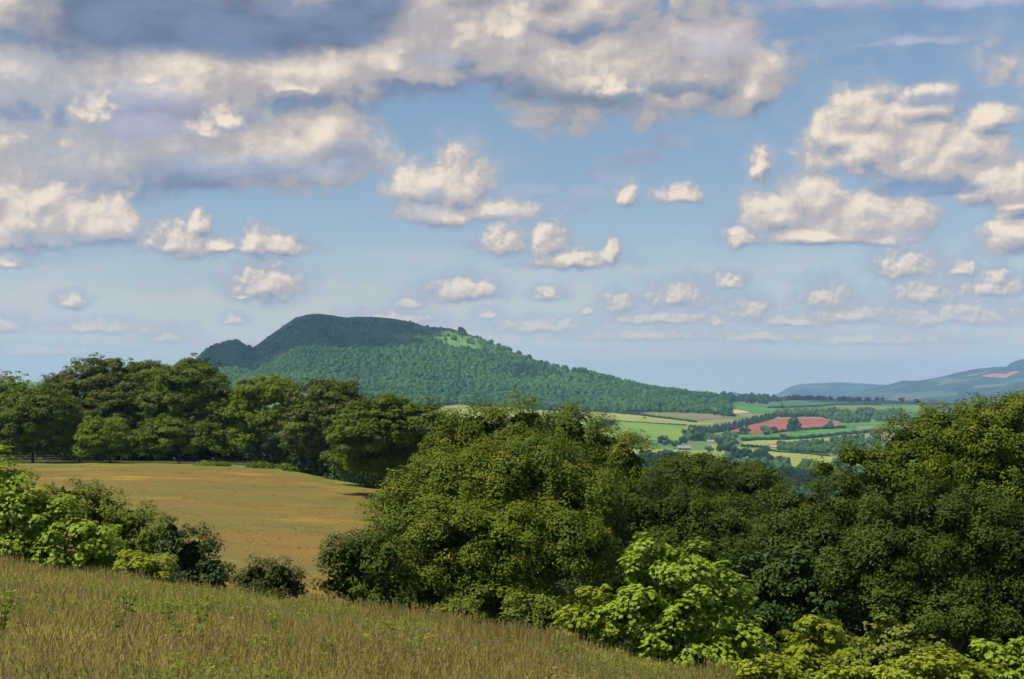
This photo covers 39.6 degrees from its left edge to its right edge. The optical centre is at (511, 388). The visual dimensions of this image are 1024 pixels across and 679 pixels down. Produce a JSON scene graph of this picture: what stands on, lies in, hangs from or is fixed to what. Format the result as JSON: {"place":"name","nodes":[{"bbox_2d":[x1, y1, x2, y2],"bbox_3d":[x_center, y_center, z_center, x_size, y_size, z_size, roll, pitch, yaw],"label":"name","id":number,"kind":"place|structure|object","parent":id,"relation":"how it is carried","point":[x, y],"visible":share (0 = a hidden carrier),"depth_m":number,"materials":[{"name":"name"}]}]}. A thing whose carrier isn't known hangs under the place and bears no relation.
{"place":"outdoors","nodes":[
{"label":"outdoors","id":0,"kind":"place"},
{"bbox_2d":[0,463,457,619],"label":"hay meadow","id":1,"kind":"structure","parent":0,"point":[238,553],"depth_m":183.54,"materials":[{"name":"plant"}]},
{"bbox_2d":[193,460,231,466],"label":"bramble bush","id":2,"kind":"object","parent":1,"relation":"on","point":[212,463],"visible":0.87,"depth_m":255.04,"materials":[{"name":"green plant"}]},
{"bbox_2d":[245,460,280,468],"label":"bramble bush","id":3,"kind":"object","parent":1,"relation":"on","point":[261,464],"visible":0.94,"depth_m":252.47,"materials":[{"name":"green plant"}]},
{"bbox_2d":[277,462,309,471],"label":"bramble bush","id":4,"kind":"object","parent":1,"relation":"on","point":[288,467],"visible":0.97,"depth_m":249.13,"materials":[{"name":"green plant"}]},
{"bbox_2d":[250,314,570,405],"bbox_3d":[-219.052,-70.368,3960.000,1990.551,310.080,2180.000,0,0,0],"label":"hill","id":5,"kind":"structure","parent":0,"point":[383,333],"depth_m":3971.54,"materials":[{"name":"plant"}]},
{"bbox_2d":[196,314,732,414],"bbox_3d":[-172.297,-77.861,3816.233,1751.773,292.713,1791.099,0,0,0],"label":"hill woodland","id":6,"kind":"object","parent":5,"relation":"on","point":[412,369],"visible":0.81,"depth_m":3431.34,"materials":[{"name":"green plant"}]},
{"bbox_2d":[491,361,562,378],"bbox_3d":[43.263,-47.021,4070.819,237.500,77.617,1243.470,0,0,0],"label":"hill conifers","id":7,"kind":"object","parent":5,"relation":"on","point":[517,374],"visible":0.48,"depth_m":3659.03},
{"bbox_2d":[602,383,690,411],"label":"hill foot wood","id":8,"kind":"object","parent":5,"relation":"on","point":[659,402],"visible":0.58,"depth_m":3442.51,"materials":[{"name":"green plant"}]},
{"bbox_2d":[438,405,562,423],"bbox_3d":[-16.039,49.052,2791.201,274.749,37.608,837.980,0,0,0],"label":"pale field","id":9,"kind":"structure","parent":0,"point":[463,409],"depth_m":2887.38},
{"bbox_2d":[0,382,1023,670],"bbox_3d":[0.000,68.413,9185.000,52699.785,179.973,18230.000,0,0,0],"label":"ground","id":10,"kind":"structure","parent":0,"point":[906,406],"depth_m":2682.72,"materials":[{"name":"plant"}]},
{"bbox_2d":[0,369,34,427],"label":"meadow tree","id":11,"kind":"object","parent":10,"relation":"on","point":[4,387],"visible":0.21,"depth_m":297.62,"materials":[{"name":"green plant"}]},
{"bbox_2d":[2,431,42,458],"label":"understorey bush","id":12,"kind":"object","parent":10,"relation":"on","point":[29,453],"visible":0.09,"depth_m":289.71,"materials":[{"name":"green plant"}]},
{"bbox_2d":[0,382,83,462],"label":"meadow tree","id":13,"kind":"object","parent":10,"relation":"on","point":[36,415],"visible":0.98,"depth_m":265.42,"materials":[{"name":"green plant"}]},
{"bbox_2d":[0,455,114,461],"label":"rail fence","id":14,"kind":"object","parent":10,"relation":"on","point":[21,457],"visible":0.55,"depth_m":275.88,"materials":[{"name":"brown wood"}]},
{"bbox_2d":[42,446,95,459],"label":"understorey bush","id":15,"kind":"object","parent":10,"relation":"on","point":[61,453],"visible":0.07,"depth_m":293.81,"materials":[{"name":"green plant"}]},
{"bbox_2d":[64,408,92,462],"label":"meadow tree","id":16,"kind":"object","parent":10,"relation":"on","point":[79,419],"visible":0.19,"depth_m":270.54,"materials":[{"name":"green plant"}]},
{"bbox_2d":[38,352,159,459],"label":"meadow tree","id":17,"kind":"object","parent":10,"relation":"on","point":[100,387],"visible":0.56,"depth_m":282.20,"materials":[{"name":"green plant"}]},
{"bbox_2d":[69,413,155,462],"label":"meadow tree","id":18,"kind":"object","parent":10,"relation":"on","point":[99,432],"visible":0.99,"depth_m":264.03,"materials":[{"name":"green plant"}]},
{"bbox_2d":[110,358,171,459],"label":"meadow tree","id":19,"kind":"object","parent":10,"relation":"on","point":[145,369],"visible":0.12,"depth_m":286.58,"materials":[{"name":"green plant"}]},
{"bbox_2d":[113,441,183,459],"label":"understorey bush","id":20,"kind":"object","parent":10,"relation":"on","point":[151,457],"visible":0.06,"depth_m":296.62,"materials":[{"name":"green plant"}]},
{"bbox_2d":[129,353,243,460],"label":"meadow tree","id":21,"kind":"object","parent":10,"relation":"on","point":[181,387],"visible":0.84,"depth_m":278.34,"materials":[{"name":"green plant"}]},
{"bbox_2d":[134,413,241,463],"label":"meadow tree","id":22,"kind":"object","parent":10,"relation":"on","point":[170,432],"visible":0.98,"depth_m":264.21,"materials":[{"name":"green plant"}]},
{"bbox_2d":[166,444,220,459],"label":"understorey bush","id":23,"kind":"object","parent":10,"relation":"on","point":[201,453],"visible":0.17,"depth_m":296.45,"materials":[{"name":"green plant"}]},
{"bbox_2d":[205,423,263,461],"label":"understorey bush","id":24,"kind":"object","parent":10,"relation":"on","point":[230,457],"visible":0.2,"depth_m":294.90,"materials":[{"name":"green plant"}]},
{"bbox_2d":[233,426,284,462],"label":"understorey bush","id":25,"kind":"object","parent":10,"relation":"on","point":[258,445],"visible":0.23,"depth_m":294.19,"materials":[{"name":"green plant"}]},
{"bbox_2d":[223,373,313,462],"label":"meadow tree","id":26,"kind":"object","parent":10,"relation":"on","point":[252,411],"visible":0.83,"depth_m":263.88,"materials":[{"name":"green plant"}]},
{"bbox_2d":[256,438,300,467],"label":"understorey bush","id":27,"kind":"object","parent":10,"relation":"on","point":[268,456],"visible":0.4,"depth_m":266.18,"materials":[{"name":"green plant"}]},
{"bbox_2d":[274,438,308,464],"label":"understorey bush","id":28,"kind":"object","parent":10,"relation":"on","point":[280,453],"visible":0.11,"depth_m":263.68,"materials":[{"name":"green plant"}]},
{"bbox_2d":[292,447,335,475],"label":"understorey bush","id":29,"kind":"object","parent":10,"relation":"on","point":[315,465],"visible":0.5,"depth_m":248.69,"materials":[{"name":"green plant"}]},
{"bbox_2d":[274,374,374,475],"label":"meadow tree","id":30,"kind":"object","parent":10,"relation":"on","point":[328,401],"visible":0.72,"depth_m":242.15,"materials":[{"name":"green plant"}]},
{"bbox_2d":[321,460,363,483],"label":"understorey bush","id":31,"kind":"object","parent":10,"relation":"on","point":[334,476],"visible":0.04,"depth_m":236.71,"materials":[{"name":"green plant"}]},
{"bbox_2d":[329,434,389,486],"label":"understorey bush","id":32,"kind":"object","parent":10,"relation":"on","point":[350,479],"visible":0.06,"depth_m":222.50,"materials":[{"name":"green plant"}]},
{"bbox_2d":[352,473,397,491],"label":"understorey bush","id":33,"kind":"object","parent":10,"relation":"on","point":[369,483],"visible":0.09,"depth_m":221.25,"materials":[{"name":"green plant"}]},
{"bbox_2d":[318,391,446,494],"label":"meadow tree","id":34,"kind":"object","parent":10,"relation":"on","point":[358,447],"visible":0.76,"depth_m":197.93,"materials":[{"name":"green plant"}]},
{"bbox_2d":[410,396,469,475],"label":"meadow tree","id":35,"kind":"object","parent":10,"relation":"on","point":[427,424],"visible":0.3,"depth_m":188.99,"materials":[{"name":"green plant"}]},
{"bbox_2d":[418,387,661,617],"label":"oak tree","id":36,"kind":"object","parent":10,"relation":"on","point":[598,448],"visible":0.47,"depth_m":93.25,"materials":[{"name":"green plant"}]},
{"bbox_2d":[600,419,686,425],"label":"hedge","id":37,"kind":"object","parent":10,"relation":"on","point":[651,422],"visible":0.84,"depth_m":2890.28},
{"bbox_2d":[604,410,696,422],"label":"hedge","id":38,"kind":"object","parent":10,"relation":"on","point":[645,414],"visible":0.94,"depth_m":3140.65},
{"bbox_2d":[618,449,684,480],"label":"valley wood","id":39,"kind":"object","parent":10,"relation":"on","point":[652,459],"visible":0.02,"depth_m":1993.65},
{"bbox_2d":[596,469,776,585],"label":"oak tree","id":40,"kind":"object","parent":10,"relation":"on","point":[681,527],"visible":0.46,"depth_m":80.92,"materials":[{"name":"green plant"}]},
{"bbox_2d":[686,427,698,440],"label":"tree","id":41,"kind":"object","parent":10,"relation":"on","point":[691,435],"visible":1,"depth_m":2513.85,"materials":[{"name":"green plant"}]},
{"bbox_2d":[643,446,745,551],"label":"field maple","id":42,"kind":"object","parent":10,"relation":"on","point":[717,472],"visible":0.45,"depth_m":114.35,"materials":[{"name":"plant"}]},
{"bbox_2d":[634,389,769,403],"bbox_3d":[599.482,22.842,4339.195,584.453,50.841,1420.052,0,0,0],"label":"ridge wood","id":43,"kind":"object","parent":10,"relation":"on","point":[751,397],"visible":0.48,"depth_m":4450.64,"materials":[{"name":"plant"}]},
{"bbox_2d":[683,430,738,441],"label":"valley wood","id":44,"kind":"object","parent":10,"relation":"on","point":[727,434],"visible":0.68,"depth_m":2551.34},
{"bbox_2d":[716,440,732,451],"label":"tree","id":45,"kind":"object","parent":10,"relation":"on","point":[727,446],"visible":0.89,"depth_m":2171.16,"materials":[{"name":"green plant"}]},
{"bbox_2d":[688,412,774,432],"bbox_3d":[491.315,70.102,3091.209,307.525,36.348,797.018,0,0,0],"label":"conifer plantation","id":46,"kind":"object","parent":10,"relation":"on","point":[725,426],"visible":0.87,"depth_m":2871.57,"materials":[{"name":"plant"}]},
{"bbox_2d":[731,446,751,460],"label":"tree","id":47,"kind":"object","parent":10,"relation":"on","point":[738,453],"visible":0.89,"depth_m":2015.75,"materials":[{"name":"green plant"}]},
{"bbox_2d":[724,458,791,659],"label":"field maple","id":48,"kind":"object","parent":10,"relation":"on","point":[753,473],"visible":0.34,"depth_m":124.47,"materials":[{"name":"plant"}]},
{"bbox_2d":[752,448,769,458],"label":"tree","id":49,"kind":"object","parent":10,"relation":"on","point":[760,453],"visible":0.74,"depth_m":1983.19,"materials":[{"name":"green plant"}]},
{"bbox_2d":[759,425,770,434],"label":"tree","id":50,"kind":"object","parent":10,"relation":"on","point":[765,430],"visible":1,"depth_m":2716.33,"materials":[{"name":"green plant"}]},
{"bbox_2d":[787,416,801,431],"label":"tree","id":51,"kind":"object","parent":10,"relation":"on","point":[794,424],"visible":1,"depth_m":2839.02,"materials":[{"name":"green plant"}]},
{"bbox_2d":[722,451,873,503],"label":"valley wood","id":52,"kind":"object","parent":10,"relation":"on","point":[800,470],"visible":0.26,"depth_m":1782.07,"materials":[{"name":"plant"}]},
{"bbox_2d":[771,450,829,455],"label":"hedge","id":53,"kind":"object","parent":10,"relation":"on","point":[800,452],"visible":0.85,"depth_m":2237.41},
{"bbox_2d":[772,425,845,432],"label":"hedge","id":54,"kind":"object","parent":10,"relation":"on","point":[812,428],"visible":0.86,"depth_m":2940.62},
{"bbox_2d":[740,428,890,440],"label":"hedge","id":55,"kind":"object","parent":10,"relation":"on","point":[804,436],"visible":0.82,"depth_m":2638.80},
{"bbox_2d":[766,394,870,401],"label":"ridge wood","id":56,"kind":"object","parent":10,"relation":"on","point":[774,397],"visible":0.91,"depth_m":5044.81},
{"bbox_2d":[767,403,880,407],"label":"hedge","id":57,"kind":"object","parent":10,"relation":"on","point":[832,404],"visible":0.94,"depth_m":4452.37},
{"bbox_2d":[776,429,882,455],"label":"valley wood","id":58,"kind":"object","parent":10,"relation":"on","point":[813,445],"visible":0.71,"depth_m":2374.93,"materials":[{"name":"plant"}]},
{"bbox_2d":[774,406,902,422],"bbox_3d":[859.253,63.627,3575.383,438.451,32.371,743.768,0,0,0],"label":"valley wood","id":59,"kind":"object","parent":10,"relation":"on","point":[846,415],"visible":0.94,"depth_m":3509.39,"materials":[{"name":"plant"}]},
{"bbox_2d":[0,0,1023,395],"label":"sky","id":60,"kind":"structure","parent":0,"point":[770,197],"materials":[{"name":"blue"}]},
{"bbox_2d":[568,418,683,439],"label":"pasture","id":61,"kind":"structure","parent":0,"point":[656,431],"depth_m":2727.69,"materials":[{"name":"plant"}]},
{"bbox_2d":[569,411,713,424],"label":"pasture","id":62,"kind":"structure","parent":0,"point":[627,417],"depth_m":3002.17,"materials":[{"name":"plant"}]},
{"bbox_2d":[630,442,673,448],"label":"pasture","id":63,"kind":"structure","parent":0,"point":[663,447],"depth_m":2334.88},
{"bbox_2d":[626,448,728,456],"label":"hayfield","id":64,"kind":"structure","parent":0,"point":[692,452],"depth_m":2238.72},
{"bbox_2d":[644,411,722,420],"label":"stubble field","id":65,"kind":"structure","parent":0,"point":[694,416],"depth_m":3257.70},
{"bbox_2d":[732,405,774,413],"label":"hilltop field","id":66,"kind":"structure","parent":0,"point":[754,409],"depth_m":3853.55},
{"bbox_2d":[712,444,837,466],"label":"valley pasture","id":67,"kind":"structure","parent":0,"point":[795,460],"depth_m":2155.82,"materials":[{"name":"plant"}]},
{"bbox_2d":[742,438,828,445],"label":"hay strip","id":68,"kind":"object","parent":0,"point":[763,442],"visible":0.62,"depth_m":2527.74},
{"bbox_2d":[731,418,842,433],"bbox_3d":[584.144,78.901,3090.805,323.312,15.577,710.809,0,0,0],"label":"red field","id":69,"kind":"structure","parent":0,"point":[779,424],"depth_m":3134.83,"materials":[{"name":"soil"}]},
{"bbox_2d":[735,427,900,437],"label":"strip pasture","id":70,"kind":"structure","parent":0,"point":[808,432],"depth_m":2809.39,"materials":[{"name":"plant"}]},
{"bbox_2d":[776,382,885,397],"bbox_3d":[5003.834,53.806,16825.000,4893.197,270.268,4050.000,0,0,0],"label":"distant plateau","id":71,"kind":"structure","parent":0,"point":[833,389],"depth_m":16646.17,"materials":[{"name":"blue"}]},
{"bbox_2d":[764,399,900,407],"bbox_3d":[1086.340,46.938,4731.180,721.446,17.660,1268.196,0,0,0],"label":"shaded pasture","id":72,"kind":"structure","parent":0,"point":[803,402],"depth_m":4787.49,"materials":[{"name":"plant"}]},
{"bbox_2d":[840,420,898,425],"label":"field","id":73,"kind":"structure","parent":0,"point":[871,422],"depth_m":3191.09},
{"bbox_2d":[833,359,1023,402],"bbox_3d":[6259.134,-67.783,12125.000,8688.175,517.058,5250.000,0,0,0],"label":"distant hills","id":74,"kind":"structure","parent":0,"point":[984,382],"depth_m":11588.51,"materials":[{"name":"blue"}]},
{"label":"hillside","id":75,"kind":"structure","parent":0,"visible":0},
{"bbox_2d":[0,596,12,635],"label":"thistle plant","id":76,"kind":"object","parent":75,"relation":"on","point":[5,611],"visible":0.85,"depth_m":18.92,"materials":[{"name":"green plant"}]},
{"bbox_2d":[0,588,21,614],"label":"thistle plant","id":77,"kind":"object","parent":75,"relation":"on","point":[11,601],"visible":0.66,"depth_m":21.58,"materials":[{"name":"green plant"}]},
{"bbox_2d":[0,444,56,565],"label":"sycamore sapling","id":78,"kind":"object","parent":75,"relation":"on","point":[16,499],"visible":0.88,"depth_m":50.45,"materials":[{"name":"green plant"}]},
{"bbox_2d":[10,492,125,576],"bbox_3d":[-15.872,6.376,51.070,4.727,5.306,2.535,0,0,0],"label":"sycamore sapling","id":79,"kind":"object","parent":75,"relation":"on","point":[87,541],"visible":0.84,"depth_m":50.55,"materials":[{"name":"green plant"}]},
{"bbox_2d":[40,475,171,572],"bbox_3d":[-16.304,7.123,57.010,6.203,7.294,2.728,0,0,0],"label":"hawthorn tree","id":80,"kind":"object","parent":75,"relation":"on","point":[102,508],"visible":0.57,"depth_m":56.60,"materials":[{"name":"green plant"}]},
{"bbox_2d":[108,608,126,631],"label":"thistle plant","id":81,"kind":"object","parent":75,"relation":"on","point":[119,620],"visible":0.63,"depth_m":20.48,"materials":[{"name":"green plant"}]},
{"bbox_2d":[118,590,139,616],"bbox_3d":[-6.413,3.696,23.825,0.307,0.627,0.301,0,0,7],"label":"thistle plant","id":82,"kind":"object","parent":75,"relation":"on","point":[131,604],"visible":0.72,"depth_m":23.80,"materials":[{"name":"green plant"}]},
{"bbox_2d":[99,549,180,583],"bbox_3d":[-12.282,6.688,46.978,2.575,2.900,1.781,0,0,-24],"label":"sycamore sapling","id":83,"kind":"object","parent":75,"relation":"on","point":[146,564],"visible":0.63,"depth_m":46.67,"materials":[{"name":"green plant"}]},
{"bbox_2d":[158,599,179,629],"bbox_3d":[-5.432,3.658,22.596,0.294,0.602,0.289,0,0,44],"label":"thistle plant","id":84,"kind":"object","parent":75,"relation":"on","point":[170,611],"visible":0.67,"depth_m":22.58,"materials":[{"name":"green plant"}]},
{"bbox_2d":[169,619,184,641],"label":"thistle plant","id":85,"kind":"object","parent":75,"relation":"on","point":[180,625],"visible":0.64,"depth_m":20.06,"materials":[{"name":"green plant"}]},
{"bbox_2d":[152,515,238,591],"bbox_3d":[-11.402,7.266,50.874,3.258,5.488,1.903,0,0,0],"label":"holly bush","id":86,"kind":"object","parent":75,"relation":"on","point":[194,560],"visible":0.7,"depth_m":50.67,"materials":[{"name":"green plant"}]},
{"bbox_2d":[188,623,204,650],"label":"thistle plant","id":87,"kind":"object","parent":75,"relation":"on","point":[201,625],"visible":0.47,"depth_m":19.26,"materials":[{"name":"green plant"}]},
{"bbox_2d":[193,601,210,628],"bbox_3d":[-4.962,3.710,22.725,0.300,0.625,0.306,0,0,-15],"label":"thistle plant","id":88,"kind":"object","parent":75,"relation":"on","point":[204,615],"visible":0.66,"depth_m":22.67,"materials":[{"name":"green plant"}]},
{"bbox_2d":[252,633,268,651],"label":"thistle plant","id":89,"kind":"object","parent":75,"relation":"on","point":[263,640],"visible":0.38,"depth_m":18.24,"materials":[{"name":"green plant"}]},
{"bbox_2d":[227,553,308,598],"bbox_3d":[-8.060,7.371,46.965,2.766,3.902,1.893,0,0,0],"label":"thorn bush","id":90,"kind":"object","parent":75,"relation":"on","point":[274,578],"visible":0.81,"depth_m":46.77,"materials":[{"name":"green plant"}]},
{"bbox_2d":[318,638,335,659],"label":"thistle plant","id":91,"kind":"object","parent":75,"relation":"on","point":[321,640],"visible":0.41,"depth_m":18.42,"materials":[{"name":"green plant"}]},
{"bbox_2d":[0,567,730,678],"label":"meadow herbs","id":92,"kind":"object","parent":75,"relation":"on","point":[324,617],"visible":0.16,"depth_m":25.83,"materials":[{"name":"green plant"}]},
{"bbox_2d":[310,526,424,611],"bbox_3d":[-5.494,8.340,54.016,4.413,6.293,2.680,0,0,0],"label":"bush","id":93,"kind":"object","parent":75,"relation":"on","point":[378,563],"visible":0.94,"depth_m":53.64,"materials":[{"name":"green plant"}]},
{"bbox_2d":[0,552,738,678],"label":"grass","id":94,"kind":"structure","parent":75,"relation":"on","point":[80,635],"depth_m":20.57,"materials":[{"name":"plant"}]},
{"bbox_2d":[382,619,395,634],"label":"thistle plant","id":95,"kind":"object","parent":75,"relation":"on","point":[392,625],"visible":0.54,"depth_m":25.33,"materials":[{"name":"green plant"}]},
{"bbox_2d":[430,595,490,623],"bbox_3d":[-1.515,7.137,39.983,1.757,2.645,1.157,0,0,23],"label":"hazel bush","id":96,"kind":"object","parent":75,"relation":"on","point":[467,610],"visible":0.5,"depth_m":39.81,"materials":[{"name":"green plant"}]},
{"bbox_2d":[353,428,634,627],"bbox_3d":[-0.585,7.853,60.880,12.406,12.320,7.504,0,0,0],"label":"oak tree","id":97,"kind":"object","parent":75,"relation":"on","point":[515,548],"visible":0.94,"depth_m":59.66,"materials":[{"name":"green plant"}]},
{"bbox_2d":[501,591,581,637],"bbox_3d":[0.901,7.165,39.001,2.419,3.267,1.581,0,0,0],"label":"hazel bush","id":98,"kind":"object","parent":75,"relation":"on","point":[529,611],"visible":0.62,"depth_m":38.72,"materials":[{"name":"green plant"}]},
{"bbox_2d":[552,583,642,659],"bbox_3d":[2.160,6.531,35.947,2.324,3.275,1.311,0,0,0],"label":"sycamore sapling","id":99,"kind":"object","parent":75,"relation":"on","point":[588,603],"visible":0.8,"depth_m":35.80,"materials":[{"name":"green plant"}]},
{"bbox_2d":[566,557,791,669],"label":"understorey tree","id":100,"kind":"object","parent":75,"relation":"on","point":[622,579],"visible":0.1,"depth_m":65.06,"materials":[{"name":"green plant"}]},
{"bbox_2d":[582,532,780,678],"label":"sycamore sapling","id":101,"kind":"object","parent":75,"relation":"on","point":[663,608],"visible":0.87,"depth_m":35.59,"materials":[{"name":"green plant"}]},
{"bbox_2d":[730,652,808,678],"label":"hazel bush","id":102,"kind":"object","parent":75,"relation":"on","point":[745,671],"visible":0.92,"depth_m":31.83,"materials":[{"name":"green plant"}]},
{"bbox_2d":[767,614,859,678],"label":"hawthorn bush","id":103,"kind":"object","parent":75,"relation":"on","point":[798,648],"visible":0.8,"depth_m":35.76,"materials":[{"name":"green plant"}]},
{"bbox_2d":[744,465,890,595],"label":"oak tree","id":104,"kind":"object","parent":75,"relation":"on","point":[807,515],"visible":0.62,"depth_m":65.32,"materials":[{"name":"green plant"}]},
{"bbox_2d":[705,531,1023,678],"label":"understorey tree","id":105,"kind":"object","parent":75,"relation":"on","point":[794,574],"visible":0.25,"depth_m":61.21,"materials":[{"name":"green plant"}]},
{"bbox_2d":[830,613,953,678],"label":"hawthorn bush","id":106,"kind":"object","parent":75,"relation":"on","point":[903,642],"visible":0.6,"depth_m":37.74,"materials":[{"name":"green plant"}]},
{"bbox_2d":[804,646,1007,678],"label":"sycamore sapling","id":107,"kind":"object","parent":75,"relation":"on","point":[928,667],"visible":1,"depth_m":31.79,"materials":[{"name":"green plant"}]},
{"bbox_2d":[806,383,1023,572],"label":"oak tree","id":108,"kind":"object","parent":75,"relation":"on","point":[951,449],"visible":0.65,"depth_m":68.96,"materials":[{"name":"green plant"}]},
{"bbox_2d":[811,476,1023,671],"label":"oak tree","id":109,"kind":"object","parent":75,"relation":"on","point":[994,606],"visible":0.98,"depth_m":59.16,"materials":[{"name":"green plant"}]},
{"bbox_2d":[969,636,1023,678],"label":"sycamore sapling","id":110,"kind":"object","parent":75,"relation":"on","point":[991,652],"visible":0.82,"depth_m":33.78,"materials":[{"name":"green plant"}]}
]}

